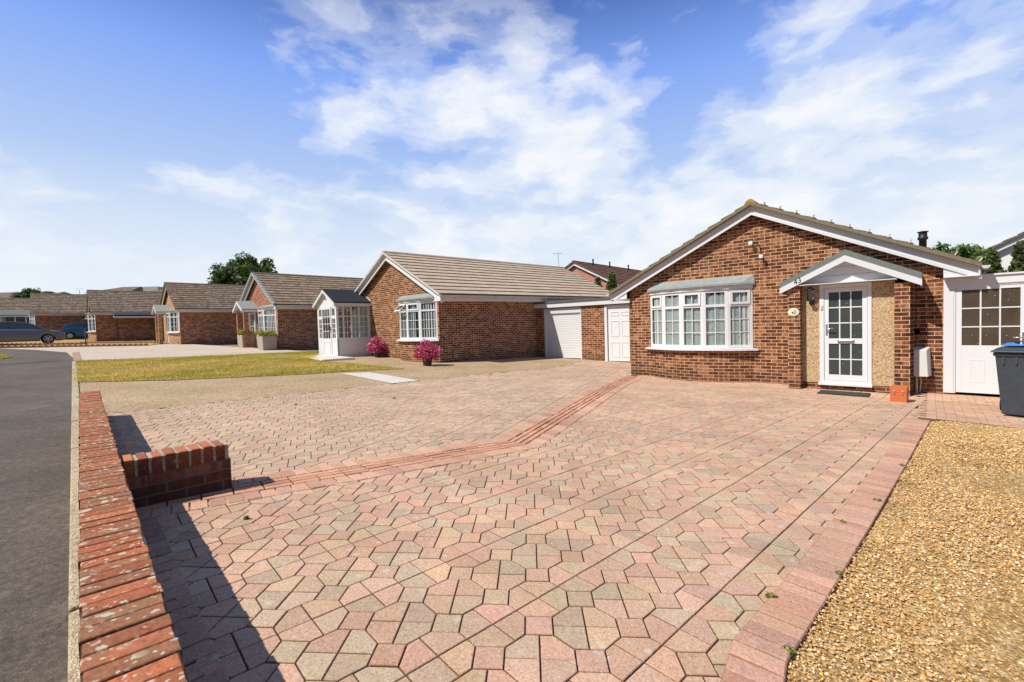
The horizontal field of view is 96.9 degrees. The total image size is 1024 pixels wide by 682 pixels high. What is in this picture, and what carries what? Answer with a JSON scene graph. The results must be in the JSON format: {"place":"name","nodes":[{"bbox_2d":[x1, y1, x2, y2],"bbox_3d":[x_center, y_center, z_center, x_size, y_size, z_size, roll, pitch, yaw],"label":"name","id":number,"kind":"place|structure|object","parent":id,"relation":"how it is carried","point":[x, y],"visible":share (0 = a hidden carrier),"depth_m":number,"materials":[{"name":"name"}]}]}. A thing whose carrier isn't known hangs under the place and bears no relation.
{"place":"outdoors","nodes":[
{"label":"outdoors","id":0,"kind":"place"},
{"bbox_2d":[0,352,14,358],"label":"verge grass","id":1,"kind":"structure","parent":0,"point":[2,355],"depth_m":17.62,"materials":[{"name":"green plant"}]},
{"bbox_2d":[0,349,72,681],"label":"road","id":2,"kind":"structure","parent":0,"point":[35,434],"depth_m":3.00,"materials":[{"name":"grey asphalt"}]},
{"bbox_2d":[0,340,153,347],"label":"gravel yard","id":3,"kind":"structure","parent":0,"point":[69,341],"depth_m":33.59,"materials":[{"name":"beige gravel"}]},
{"bbox_2d":[0,321,66,342],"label":"parked car","id":4,"kind":"object","parent":3,"relation":"on","point":[13,331],"visible":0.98,"depth_m":30.50,"materials":[{"name":"grey paint"}]},
{"bbox_2d":[0,342,87,344],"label":"edging row","id":5,"kind":"object","parent":3,"relation":"on","point":[43,343],"visible":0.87,"depth_m":30.47,"materials":[{"name":"brick"}]},
{"bbox_2d":[79,341,155,342],"bbox_3d":[-28.256,0.095,32.485,5.503,0.257,0.069,-2,2,1],"label":"edging row","id":6,"kind":"object","parent":3,"relation":"on","point":[122,342],"visible":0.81,"depth_m":32.45,"materials":[{"name":"brick"}]},
{"bbox_2d":[0,344,303,360],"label":"cream drive","id":7,"kind":"structure","parent":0,"point":[135,352],"depth_m":22.24,"materials":[{"name":"concrete"}]},
{"bbox_2d":[0,344,147,347],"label":"edging row","id":8,"kind":"object","parent":7,"relation":"on","point":[41,346],"visible":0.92,"depth_m":26.08,"materials":[{"name":"brick"}]},
{"bbox_2d":[237,334,254,347],"bbox_3d":[-15.175,0.001,25.921,0.719,0.735,0.719,0,3,40],"label":"planter","id":9,"kind":"object","parent":7,"relation":"on","point":[241,341],"visible":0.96,"depth_m":25.73,"materials":[{"name":"concrete"}]},
{"bbox_2d":[235,329,255,335],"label":"bedding plants","id":10,"kind":"object","parent":9,"relation":"in","point":[241,332],"visible":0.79,"depth_m":25.79,"materials":[{"name":"green plant"}]},
{"bbox_2d":[256,335,276,349],"bbox_3d":[-12.501,0.097,23.142,0.719,0.735,0.719,0,3,40],"label":"planter","id":11,"kind":"object","parent":7,"relation":"on","point":[266,342],"visible":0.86,"depth_m":22.91,"materials":[{"name":"concrete"}]},
{"bbox_2d":[255,329,277,336],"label":"bedding plants","id":12,"kind":"object","parent":11,"relation":"in","point":[264,333],"visible":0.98,"depth_m":23.00,"materials":[{"name":"green plant"}]},
{"bbox_2d":[72,351,404,381],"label":"lawn","id":13,"kind":"structure","parent":0,"point":[214,370],"depth_m":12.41,"materials":[{"name":"green plant"}]},
{"bbox_2d":[310,355,354,360],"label":"paving slab","id":14,"kind":"structure","parent":13,"relation":"on","point":[327,357],"depth_m":16.73,"materials":[{"name":"white concrete"}]},
{"bbox_2d":[79,353,587,413],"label":"tan drive","id":15,"kind":"structure","parent":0,"point":[121,396],"depth_m":9.80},
{"bbox_2d":[373,350,381,357],"bbox_3d":[-5.329,0.499,18.013,0.340,0.300,0.340,0,3,43],"label":"flower pot","id":16,"kind":"object","parent":15,"relation":"on","point":[377,354],"visible":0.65,"depth_m":17.90,"materials":[{"name":"grey plastic"}]},
{"bbox_2d":[366,336,386,352],"bbox_3d":[-5.336,0.157,17.990,0.949,0.775,0.911,-2,2,-20],"label":"flowering plant","id":17,"kind":"object","parent":16,"relation":"in","point":[375,343],"visible":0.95,"depth_m":17.81,"materials":[{"name":"pink plant"}]},
{"bbox_2d":[422,356,431,365],"bbox_3d":[-2.665,0.627,14.265,0.340,0.300,0.340,0,3,43],"label":"flower pot","id":18,"kind":"object","parent":15,"relation":"on","point":[427,363],"visible":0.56,"depth_m":14.15,"materials":[{"name":"grey plastic"}]},
{"bbox_2d":[411,339,440,360],"bbox_3d":[-2.652,0.289,14.256,0.952,0.727,0.919,0,3,43],"label":"flowering plant","id":19,"kind":"object","parent":18,"relation":"in","point":[424,350],"visible":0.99,"depth_m":14.09,"materials":[{"name":"pink plant"}]},
{"bbox_2d":[107,360,632,485],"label":"block paving","id":20,"kind":"structure","parent":0,"point":[260,435],"depth_m":6.12,"materials":[{"name":"beige brick"}]},
{"bbox_2d":[341,372,416,382],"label":"white path","id":21,"kind":"structure","parent":0,"point":[382,377],"depth_m":10.90,"materials":[{"name":"concrete"}]},
{"bbox_2d":[0,339,955,413],"bbox_3d":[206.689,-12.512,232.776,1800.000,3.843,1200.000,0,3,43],"label":"ground","id":22,"kind":"structure","parent":0,"point":[233,345],"depth_m":23.98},
{"bbox_2d":[0,298,29,321],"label":"bungalow","id":23,"kind":"object","parent":22,"relation":"on","point":[14,303],"visible":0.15,"depth_m":48.32,"materials":[{"name":"brown tile"}]},
{"bbox_2d":[0,291,54,297],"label":"distant house","id":24,"kind":"structure","parent":22,"relation":"on","point":[5,294],"depth_m":62.95,"materials":[{"name":"orange brick"}]},
{"bbox_2d":[10,287,51,297],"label":"tree","id":25,"kind":"object","parent":22,"relation":"on","point":[25,293],"visible":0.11,"depth_m":58.63,"materials":[{"name":"green plant"}]},
{"bbox_2d":[0,293,89,338],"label":"bungalow","id":26,"kind":"object","parent":22,"relation":"on","point":[56,312],"visible":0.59,"depth_m":42.42,"materials":[{"name":"orange brick"}]},
{"bbox_2d":[27,314,34,324],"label":"bay window","id":27,"kind":"structure","parent":26,"relation":"in","point":[32,320],"depth_m":41.40,"materials":[{"name":"white plastic"}]},
{"bbox_2d":[68,361,79,681],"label":"kerb","id":28,"kind":"structure","parent":22,"relation":"on","point":[73,646],"depth_m":2.51,"materials":[{"name":"concrete"}]},
{"bbox_2d":[59,323,90,338],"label":"parked car","id":29,"kind":"object","parent":22,"relation":"on","point":[73,330],"visible":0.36,"depth_m":40.60,"materials":[{"name":"blue paint"}]},
{"bbox_2d":[86,286,162,292],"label":"distant house","id":30,"kind":"structure","parent":22,"relation":"on","point":[140,288],"depth_m":61.16,"materials":[{"name":"orange brick"}]},
{"bbox_2d":[85,290,164,340],"bbox_3d":[-31.972,-2.174,41.302,7.781,4.690,10.274,0,3,45],"label":"bungalow","id":31,"kind":"object","parent":22,"relation":"on","point":[116,315],"visible":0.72,"depth_m":37.53,"materials":[{"name":"orange brick"}]},
{"bbox_2d":[85,313,95,331],"bbox_3d":[-34.330,-1.528,36.892,2.829,1.645,0.654,0,3,45],"label":"bay window","id":32,"kind":"structure","parent":31,"relation":"in","point":[92,319],"depth_m":36.45,"materials":[{"name":"white plastic"}]},
{"bbox_2d":[78,391,188,681],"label":"garden wall","id":33,"kind":"structure","parent":22,"relation":"on","point":[126,632],"depth_m":1.57,"materials":[{"name":"brick"}]},
{"bbox_2d":[121,440,231,507],"bbox_3d":[-2.444,1.112,3.337,0.620,0.649,0.214,-4,3,-44],"label":"wall return","id":34,"kind":"object","parent":22,"relation":"on","point":[169,474],"depth_m":3.25,"materials":[{"name":"brick"}]},
{"bbox_2d":[152,282,245,344],"bbox_3d":[-21.027,-1.975,34.881,7.422,4.690,10.950,0,3,45],"label":"bungalow","id":35,"kind":"object","parent":22,"relation":"on","point":[197,313],"visible":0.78,"depth_m":31.21,"materials":[{"name":"orange brick"}]},
{"bbox_2d":[166,314,169,342],"bbox_3d":[-24.606,-0.829,32.464,1.000,2.170,0.080,0,3,45],"label":"front door","id":36,"kind":"structure","parent":35,"relation":"in","point":[166,314],"depth_m":32.66,"materials":[{"name":"white paint"}]},
{"bbox_2d":[165,309,179,332],"bbox_3d":[-23.002,-1.344,30.600,2.829,1.645,0.605,0,3,45],"label":"bay window","id":37,"kind":"structure","parent":35,"relation":"in","point":[172,314],"depth_m":30.17,"materials":[{"name":"white plastic"}]},
{"bbox_2d":[206,251,277,284],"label":"tree","id":38,"kind":"object","parent":22,"relation":"on","point":[238,270],"visible":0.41,"depth_m":42.83,"materials":[{"name":"green plant"}]},
{"bbox_2d":[232,272,362,349],"bbox_3d":[-11.319,-2.027,28.641,10.950,5.270,7.422,-4,3,-44],"label":"bungalow","id":39,"kind":"object","parent":22,"relation":"on","point":[281,304],"visible":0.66,"depth_m":24.98,"materials":[{"name":"red brick"}]},
{"bbox_2d":[249,312,257,347],"bbox_3d":[-15.133,-0.594,26.505,0.080,2.170,1.200,-4,3,-44],"label":"front door","id":40,"kind":"structure","parent":39,"relation":"in","point":[252,316],"depth_m":26.31,"materials":[{"name":"white paint"}]},
{"bbox_2d":[256,305,276,335],"bbox_3d":[-13.349,-1.106,24.400,0.605,1.645,2.829,-4,3,-44],"label":"bay window","id":41,"kind":"structure","parent":39,"relation":"in","point":[266,314],"depth_m":23.95,"materials":[{"name":"white plastic"}]},
{"bbox_2d":[312,251,609,362],"bbox_3d":[-1.650,-1.825,20.558,12.270,5.430,7.661,-3,3,-44],"label":"bungalow","id":42,"kind":"object","parent":22,"relation":"on","point":[403,304],"visible":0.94,"depth_m":17.60,"materials":[{"name":"brown brick"}]},
{"bbox_2d":[393,293,438,340],"bbox_3d":[-3.610,-0.828,16.075,0.730,1.665,2.790,-3,3,-44],"label":"bay window","id":43,"kind":"structure","parent":42,"relation":"in","point":[417,312],"depth_m":15.74,"materials":[{"name":"white plastic"}]},
{"bbox_2d":[533,297,630,362],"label":"garage","id":44,"kind":"structure","parent":22,"relation":"on","point":[597,329],"depth_m":16.97,"materials":[{"name":"brown brick"}]},
{"bbox_2d":[544,307,581,358],"bbox_3d":[2.009,-0.307,17.760,1.800,2.000,0.110,0,3,43],"label":"roller door","id":45,"kind":"structure","parent":44,"relation":"in","point":[562,326],"depth_m":17.76,"materials":[{"name":"white metal"}]},
{"bbox_2d":[604,304,629,361],"bbox_3d":[3.759,-0.276,16.125,0.990,2.050,0.120,0,3,43],"label":"side door","id":46,"kind":"structure","parent":44,"relation":"in","point":[616,317],"depth_m":16.14,"materials":[{"name":"white paint"}]},
{"bbox_2d":[594,276,602,286],"bbox_3d":[5.756,-1.938,30.150,2.148,4.723,1.785,-1,2,6],"label":"conifer","id":47,"kind":"object","parent":22,"relation":"on","point":[597,280],"visible":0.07,"depth_m":29.95,"materials":[{"name":"green plant"}]},
{"bbox_2d":[605,272,617,290],"bbox_3d":[6.554,-2.057,29.722,2.130,4.943,2.432,-2,2,-19],"label":"conifer","id":48,"kind":"object","parent":22,"relation":"on","point":[611,283],"visible":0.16,"depth_m":29.38,"materials":[{"name":"green plant"}]},
{"bbox_2d":[605,199,990,396],"bbox_3d":[8.649,-1.154,13.759,7.482,4.490,10.344,0,3,43],"label":"bungalow","id":49,"kind":"object","parent":22,"relation":"on","point":[750,290],"visible":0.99,"depth_m":9.71,"materials":[{"name":"brown brick"}]},
{"bbox_2d":[646,275,758,350],"bbox_3d":[4.496,-0.650,11.166,2.767,1.745,0.586,0,3,43],"label":"bay window","id":50,"kind":"structure","parent":49,"relation":"in","point":[711,314],"depth_m":10.87,"materials":[{"name":"white plastic"}]},
{"bbox_2d":[818,282,872,387],"bbox_3d":[6.623,-0.122,9.028,0.870,2.035,0.146,0,3,43],"label":"front door","id":51,"kind":"structure","parent":49,"relation":"in","point":[845,313],"depth_m":9.02,"materials":[{"name":"white paint"}]},
{"bbox_2d":[943,271,1023,393],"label":"lean to","id":52,"kind":"object","parent":49,"relation":"attached to","point":[983,317],"visible":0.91,"depth_m":8.02,"materials":[{"name":"white plastic"}]},
{"bbox_2d":[956,283,1023,393],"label":"door","id":53,"kind":"structure","parent":52,"relation":"in","point":[989,317],"depth_m":7.98,"materials":[{"name":"white paint"}]},
{"bbox_2d":[933,241,950,252],"bbox_3d":[16.913,-1.564,17.942,2.586,4.778,2.509,-1,2,6],"label":"tree","id":54,"kind":"object","parent":22,"relation":"on","point":[941,247],"visible":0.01,"depth_m":17.76,"materials":[{"name":"green plant"}]},
{"bbox_2d":[948,243,1007,272],"bbox_3d":[17.167,-1.409,16.871,2.452,4.527,2.509,-3,2,-26],"label":"tree","id":55,"kind":"object","parent":22,"relation":"on","point":[976,252],"visible":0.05,"depth_m":16.73,"materials":[{"name":"green plant"}]},
{"bbox_2d":[984,250,1003,273],"bbox_3d":[15.070,-0.934,14.284,1.457,3.874,1.466,-2,2,0],"label":"conifer","id":56,"kind":"object","parent":22,"relation":"on","point":[993,259],"visible":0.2,"depth_m":14.07,"materials":[{"name":"green plant"}]},
{"bbox_2d":[987,232,1023,271],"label":"white house","id":57,"kind":"structure","parent":22,"relation":"on","point":[1004,249],"depth_m":17.82,"materials":[{"name":"paint"}]},
{"bbox_2d":[1008,240,1023,271],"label":"conifer","id":58,"kind":"object","parent":22,"relation":"on","point":[1017,261],"visible":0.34,"depth_m":13.59,"materials":[{"name":"green plant"}]},
{"bbox_2d":[0,0,1023,293],"label":"sky","id":59,"kind":"structure","parent":0,"point":[144,143],"materials":[{"name":"blue"}]},
{"bbox_2d":[143,375,925,681],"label":"block paving","id":60,"kind":"structure","parent":0,"point":[711,510],"depth_m":2.56,"materials":[{"name":"pink stone"}]},
{"bbox_2d":[817,390,870,396],"bbox_3d":[6.357,1.002,8.692,0.780,0.027,0.480,0,3,43],"label":"door mat","id":61,"kind":"object","parent":60,"relation":"on","point":[847,393],"depth_m":8.62,"materials":[{"name":"rubber"}]},
{"bbox_2d":[890,385,908,402],"bbox_3d":[6.662,0.916,7.799,0.315,0.280,0.226,-4,3,-44],"label":"box","id":62,"kind":"object","parent":60,"relation":"on","point":[899,393],"visible":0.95,"depth_m":7.70,"materials":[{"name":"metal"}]},
{"bbox_2d":[72,352,1023,681],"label":"red block edging","id":63,"kind":"object","parent":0,"point":[774,626],"visible":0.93,"depth_m":3.12,"materials":[{"name":"red brick"}]},
{"bbox_2d":[77,377,906,656],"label":"weeds","id":64,"kind":"object","parent":63,"relation":"on","point":[768,594],"visible":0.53,"depth_m":2.09,"materials":[{"name":"green plant"}]},
{"bbox_2d":[991,346,1023,415],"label":"wheelie bin","id":65,"kind":"object","parent":63,"relation":"on","point":[1010,366],"visible":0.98,"depth_m":6.25,"materials":[{"name":"grey plastic"}]},
{"bbox_2d":[1004,342,1023,346],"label":"lid","id":66,"kind":"object","parent":65,"relation":"on","point":[1013,344],"visible":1,"depth_m":6.34,"materials":[{"name":"blue plastic"}]},
{"bbox_2d":[166,375,999,681],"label":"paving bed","id":67,"kind":"object","parent":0,"point":[582,555],"visible":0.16,"depth_m":2.57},
{"bbox_2d":[564,259,641,287],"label":"brick house","id":68,"kind":"structure","parent":0,"point":[589,271],"depth_m":32.77,"materials":[{"name":"brown tile"}]},
{"bbox_2d":[786,421,1023,681],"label":"gravel garden","id":69,"kind":"object","parent":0,"point":[1011,652],"visible":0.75,"depth_m":2.08,"materials":[{"name":"beige gravel"}]},
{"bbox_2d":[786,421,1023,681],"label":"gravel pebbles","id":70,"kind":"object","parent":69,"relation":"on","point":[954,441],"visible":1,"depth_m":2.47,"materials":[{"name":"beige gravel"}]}
]}

